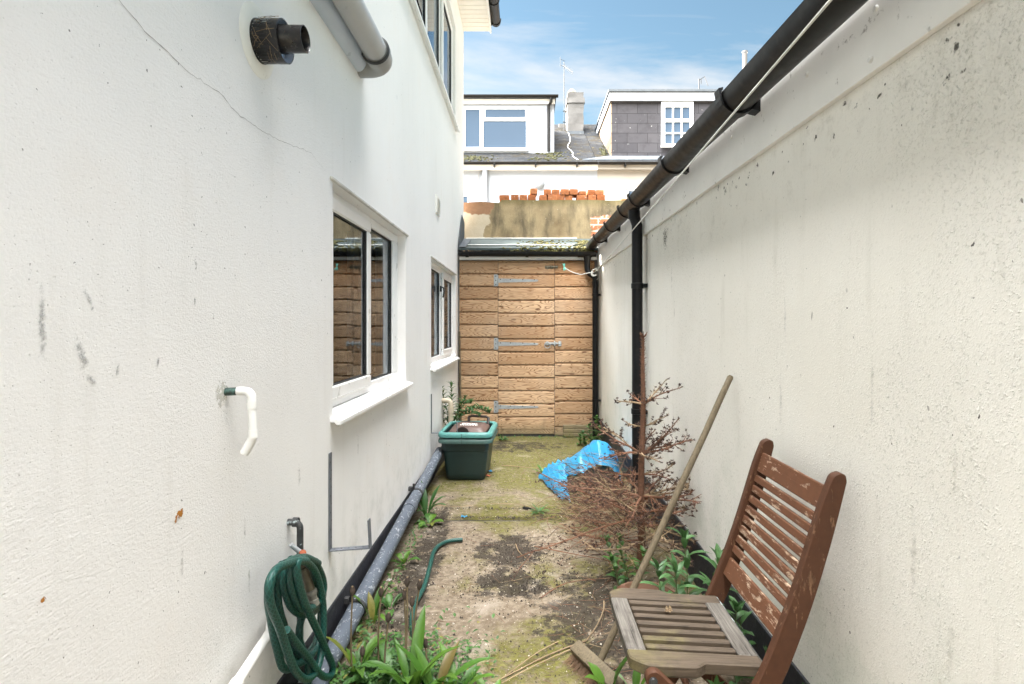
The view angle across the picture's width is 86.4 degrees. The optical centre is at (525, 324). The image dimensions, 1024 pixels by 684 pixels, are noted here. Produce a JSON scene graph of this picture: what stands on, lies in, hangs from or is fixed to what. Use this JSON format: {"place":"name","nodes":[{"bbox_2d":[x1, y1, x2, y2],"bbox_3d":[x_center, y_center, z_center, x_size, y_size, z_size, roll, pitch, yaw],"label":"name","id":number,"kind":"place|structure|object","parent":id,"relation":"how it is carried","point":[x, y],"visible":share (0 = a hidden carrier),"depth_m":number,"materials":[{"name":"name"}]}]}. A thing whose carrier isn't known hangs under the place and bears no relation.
{"place":"outdoors","nodes":[
{"label":"outdoors","id":0,"kind":"place"},
{"bbox_2d":[425,510,646,521],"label":"ground","id":1,"kind":"structure","parent":0,"point":[491,520],"depth_m":3.88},
{"bbox_2d":[0,0,490,683],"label":"rendered house","id":2,"kind":"structure","parent":1,"relation":"on","point":[198,216],"depth_m":1.39,"materials":[{"name":"white"}]},
{"bbox_2d":[223,387,258,455],"bbox_3d":[-0.781,0.263,1.492,0.100,0.188,0.028,0,0,0],"label":"overflow pipe","id":3,"kind":"object","parent":2,"relation":"attached to","point":[251,408],"visible":1,"depth_m":1.48,"materials":[{"name":"white plastic"}]},
{"bbox_2d":[229,620,269,683],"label":"waste pipe","id":4,"kind":"object","parent":2,"relation":"attached to","point":[246,668],"visible":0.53,"depth_m":1.53,"materials":[{"name":"white plastic"}]},
{"bbox_2d":[239,1,310,79],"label":"flue terminal","id":5,"kind":"object","parent":2,"relation":"attached to","point":[268,43],"visible":1,"depth_m":1.63,"materials":[{"name":"black plastic"}]},
{"bbox_2d":[287,517,319,683],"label":"garden tap","id":6,"kind":"object","parent":2,"relation":"attached to","point":[310,587],"visible":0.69,"depth_m":1.79,"materials":[{"name":"grey metal"}]},
{"bbox_2d":[264,553,335,683],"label":"coiled hose","id":7,"kind":"object","parent":6,"relation":"hanging from","point":[284,580],"visible":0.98,"depth_m":1.64,"materials":[{"name":"green rubber"}]},
{"bbox_2d":[310,0,365,71],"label":"painted pipe","id":8,"kind":"object","parent":2,"relation":"attached to","point":[331,17],"visible":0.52,"depth_m":2.31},
{"bbox_2d":[328,452,371,551],"bbox_3d":[-0.733,0.740,2.283,0.173,0.409,0.030,0,0,0],"label":"strap bracket","id":9,"kind":"object","parent":2,"relation":"attached to","point":[331,549],"visible":1,"depth_m":2.28,"materials":[{"name":"grey paint"}]},
{"bbox_2d":[332,0,391,77],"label":"soil pipe","id":10,"kind":"object","parent":2,"relation":"attached to","point":[356,16],"visible":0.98,"depth_m":2.37,"materials":[{"name":"grey plastic"}]},
{"bbox_2d":[330,192,412,424],"bbox_3d":[-0.855,-0.094,3.035,0.160,1.031,1.490,0,0,0],"label":"window","id":11,"kind":"structure","parent":2,"relation":"in","point":[365,253],"depth_m":2.94,"materials":[{"name":"white plastic"}]},
{"bbox_2d":[312,447,442,683],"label":"drain pipe","id":12,"kind":"object","parent":2,"relation":"attached to","point":[370,582],"visible":0.97,"depth_m":2.75,"materials":[{"name":"grey paint"}]},
{"bbox_2d":[409,0,459,132],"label":"window","id":13,"kind":"structure","parent":2,"relation":"in","point":[432,17],"depth_m":5.57,"materials":[{"name":"white plastic"}]},
{"bbox_2d":[435,194,440,216],"bbox_3d":[-0.810,-1.110,5.070,0.021,0.170,0.200,0,0,0],"label":"air vent","id":14,"kind":"object","parent":2,"relation":"attached to","point":[437,206],"visible":1,"depth_m":5.02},
{"bbox_2d":[431,394,457,433],"bbox_3d":[-0.704,0.771,4.745,0.231,0.342,0.030,0,0,0],"label":"strap bracket","id":15,"kind":"object","parent":2,"relation":"attached to","point":[431,420],"visible":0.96,"depth_m":4.73,"materials":[{"name":"grey paint"}]},
{"bbox_2d":[431,262,459,371],"bbox_3d":[-0.854,-0.089,5.590,0.157,0.991,1.740,0,0,0],"label":"window","id":16,"kind":"structure","parent":2,"relation":"in","point":[441,289],"depth_m":5.61,"materials":[{"name":"white plastic"}]},
{"bbox_2d":[442,398,453,422],"bbox_3d":[-0.758,1.030,5.328,0.114,0.628,0.103,0,0,0],"label":"waste pipe","id":17,"kind":"object","parent":2,"relation":"attached to","point":[450,408],"visible":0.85,"depth_m":5.33,"materials":[{"name":"beige plastic"}]},
{"bbox_2d":[489,0,500,26],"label":"eave gutter","id":18,"kind":"object","parent":2,"relation":"attached to","point":[495,13],"visible":0.94,"depth_m":6.94,"materials":[{"name":"black plastic"}]},
{"bbox_2d":[464,89,597,202],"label":"terraced house","id":19,"kind":"structure","parent":1,"relation":"on","point":[512,133],"depth_m":16.94,"materials":[{"name":"paint"}]},
{"bbox_2d":[464,195,468,202],"bbox_3d":[-1.920,-3.334,16.035,0.512,0.987,0.029,0,0,0],"label":"window","id":20,"kind":"structure","parent":19,"relation":"in","point":[466,197],"depth_m":16.03,"materials":[{"name":"white plastic"}]},
{"bbox_2d":[478,170,481,201],"bbox_3d":[-1.333,-3.495,16.016,0.126,2.110,0.041,0,0,-12],"label":"cable","id":21,"kind":"object","parent":19,"relation":"hanging from","point":[478,185],"visible":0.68,"depth_m":16.01,"materials":[{"name":"grey plastic"}]},
{"bbox_2d":[482,167,487,201],"bbox_3d":[-1.178,-3.415,15.960,0.175,2.350,0.175,0,0,0],"label":"soil pipe","id":22,"kind":"object","parent":19,"relation":"attached to","point":[485,184],"visible":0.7,"depth_m":15.90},
{"bbox_2d":[464,145,607,160],"bbox_3d":[0.327,-5.343,16.649,4.913,1.051,1.286,0,0,-14],"label":"roof moss","id":23,"kind":"object","parent":19,"relation":"on","point":[474,157],"visible":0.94,"depth_m":16.56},
{"bbox_2d":[534,179,543,188],"bbox_3d":[0.410,-4.147,15.970,0.299,0.299,0.140,0,0,0],"label":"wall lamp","id":24,"kind":"object","parent":19,"relation":"attached to","point":[538,183],"visible":1,"depth_m":15.94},
{"bbox_2d":[464,200,624,251],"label":"cement wall","id":25,"kind":"structure","parent":1,"relation":"on","point":[581,219],"depth_m":7.40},
{"bbox_2d":[499,195,509,200],"bbox_3d":[-0.287,-1.735,7.527,0.139,0.076,0.212,-1,1,1],"label":"loose brick","id":26,"kind":"object","parent":25,"relation":"on","point":[503,197],"visible":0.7,"depth_m":7.42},
{"bbox_2d":[511,195,518,199],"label":"loose brick","id":27,"kind":"object","parent":25,"relation":"on","point":[514,197],"visible":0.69,"depth_m":7.41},
{"bbox_2d":[519,195,526,199],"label":"loose brick","id":28,"kind":"object","parent":25,"relation":"on","point":[522,197],"visible":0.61,"depth_m":7.43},
{"bbox_2d":[527,195,535,199],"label":"loose brick","id":29,"kind":"object","parent":25,"relation":"on","point":[531,197],"visible":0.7,"depth_m":7.42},
{"bbox_2d":[529,188,537,196],"bbox_3d":[0.109,-1.822,7.521,0.105,0.078,0.212,1,0,-4],"label":"loose brick","id":30,"kind":"object","parent":29,"relation":"on","point":[532,191],"visible":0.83,"depth_m":7.42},
{"bbox_2d":[539,195,546,199],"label":"loose brick","id":31,"kind":"object","parent":25,"relation":"on","point":[542,197],"visible":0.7,"depth_m":7.43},
{"bbox_2d":[547,195,556,199],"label":"loose brick","id":32,"kind":"object","parent":25,"relation":"on","point":[551,197],"visible":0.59,"depth_m":7.42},
{"bbox_2d":[544,189,550,195],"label":"loose brick","id":33,"kind":"object","parent":32,"relation":"on","point":[547,192],"visible":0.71,"depth_m":7.43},
{"bbox_2d":[551,189,559,194],"bbox_3d":[0.416,-1.813,7.536,0.110,0.078,0.212,1,2,1],"label":"loose brick","id":34,"kind":"object","parent":32,"relation":"on","point":[555,192],"visible":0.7,"depth_m":7.43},
{"bbox_2d":[557,195,564,199],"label":"loose brick","id":35,"kind":"object","parent":25,"relation":"on","point":[560,197],"visible":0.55,"depth_m":7.42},
{"bbox_2d":[560,189,568,194],"bbox_3d":[0.537,-1.813,7.517,0.118,0.078,0.212,1,1,-1],"label":"loose brick","id":36,"kind":"object","parent":35,"relation":"on","point":[564,191],"visible":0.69,"depth_m":7.42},
{"bbox_2d":[565,195,572,199],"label":"loose brick","id":37,"kind":"object","parent":25,"relation":"on","point":[568,197],"visible":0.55,"depth_m":7.43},
{"bbox_2d":[569,189,577,197],"bbox_3d":[0.659,-1.813,7.525,0.119,0.078,0.212,1,-1,-1],"label":"loose brick","id":38,"kind":"object","parent":37,"relation":"on","point":[574,192],"visible":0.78,"depth_m":7.42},
{"bbox_2d":[576,195,586,199],"bbox_3d":[0.772,-1.735,7.518,0.147,0.076,0.212,-1,1,1],"label":"loose brick","id":39,"kind":"object","parent":25,"relation":"on","point":[581,197],"visible":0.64,"depth_m":7.42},
{"bbox_2d":[578,191,585,194],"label":"loose brick","id":40,"kind":"object","parent":39,"relation":"on","point":[581,192],"visible":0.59,"depth_m":7.42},
{"bbox_2d":[587,195,595,199],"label":"loose brick","id":41,"kind":"object","parent":25,"relation":"on","point":[591,197],"visible":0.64,"depth_m":7.42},
{"bbox_2d":[586,190,594,195],"bbox_3d":[0.899,-1.809,7.534,0.102,0.070,0.212,-1,-1,-1],"label":"loose brick","id":42,"kind":"object","parent":41,"relation":"on","point":[590,192],"visible":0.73,"depth_m":7.43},
{"bbox_2d":[596,195,604,199],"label":"loose brick","id":43,"kind":"object","parent":25,"relation":"on","point":[600,197],"visible":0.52,"depth_m":7.42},
{"bbox_2d":[595,190,603,195],"bbox_3d":[1.012,-1.807,7.527,0.119,0.066,0.212,-1,1,1],"label":"loose brick","id":44,"kind":"object","parent":43,"relation":"on","point":[599,192],"visible":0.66,"depth_m":7.43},
{"bbox_2d":[582,89,723,200],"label":"terraced house","id":45,"kind":"structure","parent":1,"relation":"on","point":[636,133],"depth_m":16.58,"materials":[{"name":"paint"}]},
{"bbox_2d":[698,76,707,88],"bbox_3d":[5.848,-7.488,17.866,0.087,1.296,0.392,0,0,-33],"label":"television aerial","id":46,"kind":"object","parent":45,"relation":"attached to","point":[699,82],"visible":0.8,"depth_m":17.99,"materials":[{"name":"grey metal"}]},
{"bbox_2d":[742,50,747,68],"bbox_3d":[7.042,-7.711,17.500,0.174,2.142,0.174,0,0,0],"label":"vent pipe","id":47,"kind":"object","parent":45,"relation":"attached to","point":[744,57],"visible":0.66,"depth_m":17.43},
{"bbox_2d":[598,0,1023,683],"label":"outbuilding","id":48,"kind":"structure","parent":1,"relation":"on","point":[834,254],"depth_m":1.42,"materials":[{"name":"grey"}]},
{"bbox_2d":[584,264,600,436],"bbox_3d":[0.805,0.294,6.525,0.206,2.072,0.088,0,0,19],"label":"downpipe","id":49,"kind":"object","parent":48,"relation":"attached to","point":[595,295],"visible":0.93,"depth_m":6.49,"materials":[{"name":"black plastic"}]},
{"bbox_2d":[628,209,647,500],"bbox_3d":[0.830,0.231,4.050,0.139,2.218,0.100,0,0,0],"label":"downpipe","id":50,"kind":"object","parent":48,"relation":"attached to","point":[638,285],"visible":0.71,"depth_m":4.01,"materials":[{"name":"black plastic"}]},
{"bbox_2d":[566,0,831,277],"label":"washing line","id":51,"kind":"object","parent":48,"relation":"attached to","point":[774,65],"visible":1,"depth_m":1.71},
{"bbox_2d":[586,0,867,249],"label":"roof gutter","id":52,"kind":"object","parent":48,"relation":"attached to","point":[696,137],"visible":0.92,"depth_m":1.91,"materials":[{"name":"black plastic"}]},
{"bbox_2d":[329,436,752,683],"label":"path","id":53,"kind":"structure","parent":0,"point":[527,456],"depth_m":2.96,"materials":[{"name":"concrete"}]},
{"bbox_2d":[350,586,354,676],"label":"seed stalk","id":54,"kind":"object","parent":53,"relation":"on","point":[352,590],"visible":0.96,"depth_m":2.11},
{"bbox_2d":[326,632,389,677],"bbox_3d":[-0.610,1.265,2.114,0.205,0.182,0.246,0,0,30],"label":"broadleaf weed","id":55,"kind":"object","parent":53,"relation":"on","point":[370,646],"visible":0.81,"depth_m":2.11,"materials":[{"name":"green plant"}]},
{"bbox_2d":[360,646,364,664],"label":"seed stalk","id":56,"kind":"object","parent":53,"relation":"on","point":[362,651],"visible":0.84,"depth_m":2.12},
{"bbox_2d":[349,583,390,623],"bbox_3d":[-0.657,1.252,2.463,0.209,0.207,0.160,0,0,27],"label":"broadleaf weed","id":57,"kind":"object","parent":53,"relation":"on","point":[373,606],"visible":0.84,"depth_m":2.49,"materials":[{"name":"green plant"}]},
{"bbox_2d":[350,667,403,683],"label":"broadleaf weed","id":58,"kind":"object","parent":53,"relation":"on","point":[371,671],"visible":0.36,"depth_m":2.03,"materials":[{"name":"green plant"}]},
{"bbox_2d":[377,586,383,660],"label":"seed stalk","id":59,"kind":"object","parent":53,"relation":"on","point":[380,591],"visible":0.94,"depth_m":2.11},
{"bbox_2d":[384,612,390,662],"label":"seed stalk","id":60,"kind":"object","parent":53,"relation":"on","point":[388,617],"visible":0.9,"depth_m":2.11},
{"bbox_2d":[342,645,434,683],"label":"broadleaf weed","id":61,"kind":"object","parent":53,"relation":"on","point":[388,654],"visible":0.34,"depth_m":2.10,"materials":[{"name":"green plant"}]},
{"bbox_2d":[381,593,401,616],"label":"broadleaf weed","id":62,"kind":"object","parent":53,"relation":"on","point":[387,601],"visible":0.74,"depth_m":2.62,"materials":[{"name":"green plant"}]},
{"bbox_2d":[402,589,405,655],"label":"seed stalk","id":63,"kind":"object","parent":53,"relation":"on","point":[404,594],"visible":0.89,"depth_m":2.11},
{"bbox_2d":[390,551,419,563],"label":"broadleaf weed","id":64,"kind":"object","parent":53,"relation":"on","point":[400,556],"visible":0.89,"depth_m":3.12,"materials":[{"name":"green plant"}]},
{"bbox_2d":[404,576,409,656],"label":"seed stalk","id":65,"kind":"object","parent":53,"relation":"on","point":[407,581],"visible":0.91,"depth_m":2.11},
{"bbox_2d":[363,605,460,683],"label":"broadleaf weed","id":66,"kind":"object","parent":53,"relation":"on","point":[418,641],"visible":0.96,"depth_m":2.01,"materials":[{"name":"green plant"}]},
{"bbox_2d":[409,596,414,632],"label":"seed stalk","id":67,"kind":"object","parent":53,"relation":"on","point":[412,601],"visible":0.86,"depth_m":2.11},
{"bbox_2d":[409,579,421,669],"bbox_3d":[-0.425,1.175,2.107,0.021,0.370,0.062,0,0,43],"label":"seed stalk","id":68,"kind":"object","parent":53,"relation":"on","point":[419,585],"visible":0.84,"depth_m":2.11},
{"bbox_2d":[423,637,427,661],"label":"seed stalk","id":69,"kind":"object","parent":53,"relation":"on","point":[425,643],"visible":0.74,"depth_m":2.11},
{"bbox_2d":[413,513,443,525],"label":"broadleaf weed","id":70,"kind":"object","parent":53,"relation":"on","point":[429,517],"visible":0.88,"depth_m":3.74,"materials":[{"name":"green plant"}]},
{"bbox_2d":[417,481,446,514],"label":"broadleaf weed","id":71,"kind":"object","parent":53,"relation":"on","point":[424,503],"visible":0.73,"depth_m":3.89,"materials":[{"name":"green plant"}]},
{"bbox_2d":[409,538,462,662],"bbox_3d":[-0.443,1.340,2.598,0.192,0.023,1.627,0,0,-3],"label":"loose hose","id":72,"kind":"object","parent":53,"relation":"on","point":[430,564],"visible":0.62,"depth_m":2.94,"materials":[{"name":"green rubber"}]},
{"bbox_2d":[394,640,493,683],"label":"broadleaf weed","id":73,"kind":"object","parent":53,"relation":"on","point":[421,663],"visible":0.95,"depth_m":2.00,"materials":[{"name":"green plant"}]},
{"bbox_2d":[458,332,461,420],"bbox_3d":[-0.783,0.710,6.547,0.026,1.261,0.103,0,0,-19],"label":"timber lath","id":74,"kind":"object","parent":53,"relation":"on","point":[460,371],"visible":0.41,"depth_m":6.54,"materials":[{"name":"brown wood"}]},
{"bbox_2d":[329,434,591,683],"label":"ground cover","id":75,"kind":"object","parent":53,"relation":"on","point":[342,675],"visible":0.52,"depth_m":2.20,"materials":[{"name":"green plant"}]},
{"bbox_2d":[431,641,493,683],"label":"broadleaf weed","id":76,"kind":"object","parent":53,"relation":"on","point":[468,674],"visible":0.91,"depth_m":2.02,"materials":[{"name":"green plant"}]},
{"bbox_2d":[442,381,491,424],"bbox_3d":[-0.610,0.802,5.301,0.267,0.493,0.662,0,0,-43],"label":"butterfly bush","id":77,"kind":"object","parent":53,"relation":"on","point":[471,407],"visible":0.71,"depth_m":5.33,"materials":[{"name":"green plant"}]},
{"bbox_2d":[438,427,497,479],"bbox_3d":[-0.512,1.164,4.980,0.478,0.372,0.626,0,0,3],"label":"recycling box","id":78,"kind":"object","parent":53,"relation":"on","point":[467,459],"visible":0.75,"depth_m":4.72,"materials":[{"name":"green plastic"}]},
{"bbox_2d":[438,421,497,438],"bbox_3d":[-0.512,1.112,4.980,0.478,0.372,0.626,0,0,3],"label":"recycling box","id":79,"kind":"object","parent":78,"relation":"in","point":[444,432],"visible":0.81,"depth_m":4.70,"materials":[{"name":"green plastic"}]},
{"bbox_2d":[449,415,489,432],"bbox_3d":[-0.514,1.047,5.062,0.344,0.376,0.340,0,0,7],"label":"food caddy","id":80,"kind":"object","parent":79,"relation":"in","point":[469,426],"visible":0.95,"depth_m":5.01,"materials":[{"name":"brown plastic"}]},
{"bbox_2d":[472,673,500,683],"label":"broadleaf weed","id":81,"kind":"object","parent":53,"relation":"on","point":[480,681],"visible":0.85,"depth_m":2.01,"materials":[{"name":"green plant"}]},
{"bbox_2d":[435,503,539,513],"bbox_3d":[-0.307,1.354,4.084,0.909,0.007,0.178,0,0,14],"label":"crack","id":82,"kind":"object","parent":53,"relation":"on","point":[494,503],"visible":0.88,"depth_m":4.08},
{"bbox_2d":[344,441,689,681],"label":"soil crumbs","id":83,"kind":"object","parent":53,"relation":"on","point":[508,570],"visible":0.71,"depth_m":2.98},
{"bbox_2d":[458,216,597,436],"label":"timber shed","id":84,"kind":"structure","parent":53,"relation":"on","point":[525,327],"depth_m":6.63,"materials":[{"name":"wood"}]},
{"bbox_2d":[458,250,596,264],"bbox_3d":[0.026,-0.811,6.555,1.652,0.172,0.124,0,0,0],"label":"shed gutter","id":85,"kind":"object","parent":84,"relation":"attached to","point":[586,255],"visible":1,"depth_m":6.51,"materials":[{"name":"black plastic"}]},
{"bbox_2d":[494,261,560,433],"bbox_3d":[0.027,0.271,6.643,0.820,2.107,0.075,0,0,0],"label":"door","id":86,"kind":"structure","parent":84,"relation":"in","point":[525,343],"depth_m":6.63,"materials":[{"name":"wood"}]},
{"bbox_2d":[502,240,593,251],"bbox_3d":[0.289,-0.995,6.882,1.139,0.256,0.628,0,0,0],"label":"moss","id":87,"kind":"object","parent":84,"relation":"on","point":[581,243],"visible":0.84,"depth_m":6.70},
{"bbox_2d":[505,641,558,675],"bbox_3d":[0.028,1.347,2.211,0.008,0.019,0.338,0,0,43],"label":"stick","id":88,"kind":"object","parent":53,"relation":"on","point":[531,656],"visible":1,"depth_m":2.21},
{"bbox_2d":[527,503,548,514],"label":"broadleaf weed","id":89,"kind":"object","parent":53,"relation":"on","point":[539,509],"visible":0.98,"depth_m":3.96,"materials":[{"name":"green plant"}]},
{"bbox_2d":[530,465,547,472],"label":"broadleaf weed","id":90,"kind":"object","parent":53,"relation":"on","point":[540,468],"visible":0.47,"depth_m":4.97,"materials":[{"name":"green plant"}]},
{"bbox_2d":[498,640,586,679],"bbox_3d":[0.074,1.354,2.215,0.454,0.007,0.019,0,0,-35],"label":"stick","id":91,"kind":"object","parent":53,"relation":"on","point":[539,659],"visible":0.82,"depth_m":2.21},
{"bbox_2d":[502,643,584,682],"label":"stick","id":92,"kind":"object","parent":53,"relation":"on","point":[538,663],"visible":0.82,"depth_m":2.17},
{"bbox_2d":[427,441,668,683],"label":"twig litter","id":93,"kind":"object","parent":53,"relation":"on","point":[561,592],"visible":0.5,"depth_m":2.63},
{"bbox_2d":[390,441,705,681],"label":"stone chips","id":94,"kind":"object","parent":53,"relation":"on","point":[522,590],"visible":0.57,"depth_m":2.82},
{"bbox_2d":[541,578,606,597],"bbox_3d":[0.254,1.344,2.826,0.425,0.025,0.033,0,0,-30],"label":"stick","id":95,"kind":"object","parent":53,"relation":"on","point":[566,583],"visible":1,"depth_m":2.81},
{"bbox_2d":[534,546,617,563],"bbox_3d":[0.308,1.345,3.180,0.595,0.025,0.035,0,0,29],"label":"stick","id":96,"kind":"object","parent":53,"relation":"on","point":[571,553],"visible":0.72,"depth_m":3.19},
{"bbox_2d":[538,440,622,499],"bbox_3d":[0.481,1.160,4.716,0.732,0.388,1.128,0,0,0],"label":"plastic bag","id":97,"kind":"object","parent":53,"relation":"on","point":[597,447],"visible":0.82,"depth_m":4.51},
{"bbox_2d":[551,450,625,486],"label":"garden cuttings","id":98,"kind":"object","parent":53,"relation":"on","point":[601,468],"visible":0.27,"depth_m":4.61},
{"bbox_2d":[576,415,603,444],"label":"nettle","id":99,"kind":"object","parent":53,"relation":"on","point":[581,434],"visible":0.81,"depth_m":6.05,"materials":[{"name":"green plant"}]},
{"bbox_2d":[587,600,604,639],"bbox_3d":[0.336,1.347,2.505,0.029,0.022,0.352,0,0,20],"label":"stick","id":100,"kind":"object","parent":53,"relation":"on","point":[599,619],"visible":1,"depth_m":2.48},
{"bbox_2d":[527,442,674,576],"bbox_3d":[0.432,1.076,3.769,0.905,0.566,1.901,0,0,0],"label":"brushwood","id":101,"kind":"object","parent":53,"relation":"on","point":[578,504],"visible":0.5,"depth_m":3.65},
{"bbox_2d":[584,657,626,683],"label":"broadleaf weed","id":102,"kind":"object","parent":53,"relation":"on","point":[598,676],"visible":0.89,"depth_m":1.99,"materials":[{"name":"green plant"}]},
{"bbox_2d":[513,331,701,577],"bbox_3d":[0.454,0.698,3.020,1.030,1.327,1.238,0,0,0],"label":"dead spruce","id":103,"kind":"object","parent":53,"relation":"on","point":[644,498],"visible":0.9,"depth_m":2.98,"materials":[{"name":"brown plant"}]},
{"bbox_2d":[599,532,648,589],"bbox_3d":[0.509,1.222,2.836,0.252,0.279,0.276,0,0,0],"label":"leafy weed","id":104,"kind":"object","parent":53,"relation":"on","point":[613,559],"visible":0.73,"depth_m":2.81,"materials":[{"name":"green plant"}]},
{"bbox_2d":[614,670,645,683],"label":"broadleaf weed","id":105,"kind":"object","parent":53,"relation":"on","point":[636,676],"visible":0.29,"depth_m":2.01,"materials":[{"name":"green plant"}]},
{"bbox_2d":[564,375,732,683],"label":"broom","id":106,"kind":"object","parent":53,"relation":"on","point":[582,654],"visible":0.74,"depth_m":2.18,"materials":[{"name":"brown wood"}]},
{"bbox_2d":[621,581,675,593],"bbox_3d":[0.560,1.299,2.500,0.300,0.114,0.300,0,0,0],"label":"plant pot","id":107,"kind":"object","parent":53,"relation":"on","point":[643,586],"visible":0.16,"depth_m":2.62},
{"bbox_2d":[640,527,738,613],"bbox_3d":[0.696,1.106,2.302,0.435,0.508,0.361,0,0,0],"label":"butterfly bush","id":108,"kind":"object","parent":53,"relation":"on","point":[676,568],"visible":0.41,"depth_m":2.31,"materials":[{"name":"green plant"}]},
{"bbox_2d":[708,675,724,683],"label":"leafy weed","id":109,"kind":"object","parent":53,"relation":"on","point":[716,680],"visible":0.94,"depth_m":1.73,"materials":[{"name":"green plant"}]},
{"bbox_2d":[609,438,846,683],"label":"folding chair","id":110,"kind":"object","parent":53,"relation":"on","point":[689,636],"visible":0.99,"depth_m":1.59,"materials":[{"name":"brown wood"}]},
{"bbox_2d":[665,605,672,611],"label":"dried flower","id":111,"kind":"object","parent":110,"relation":"on","point":[667,609],"visible":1,"depth_m":1.73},
{"bbox_2d":[727,595,756,683],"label":"butterfly bush","id":112,"kind":"object","parent":53,"relation":"on","point":[737,607],"visible":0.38,"depth_m":2.04,"materials":[{"name":"green plant"}]},
{"bbox_2d":[464,0,802,123],"label":"sky","id":113,"kind":"structure","parent":0,"point":[606,44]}
]}

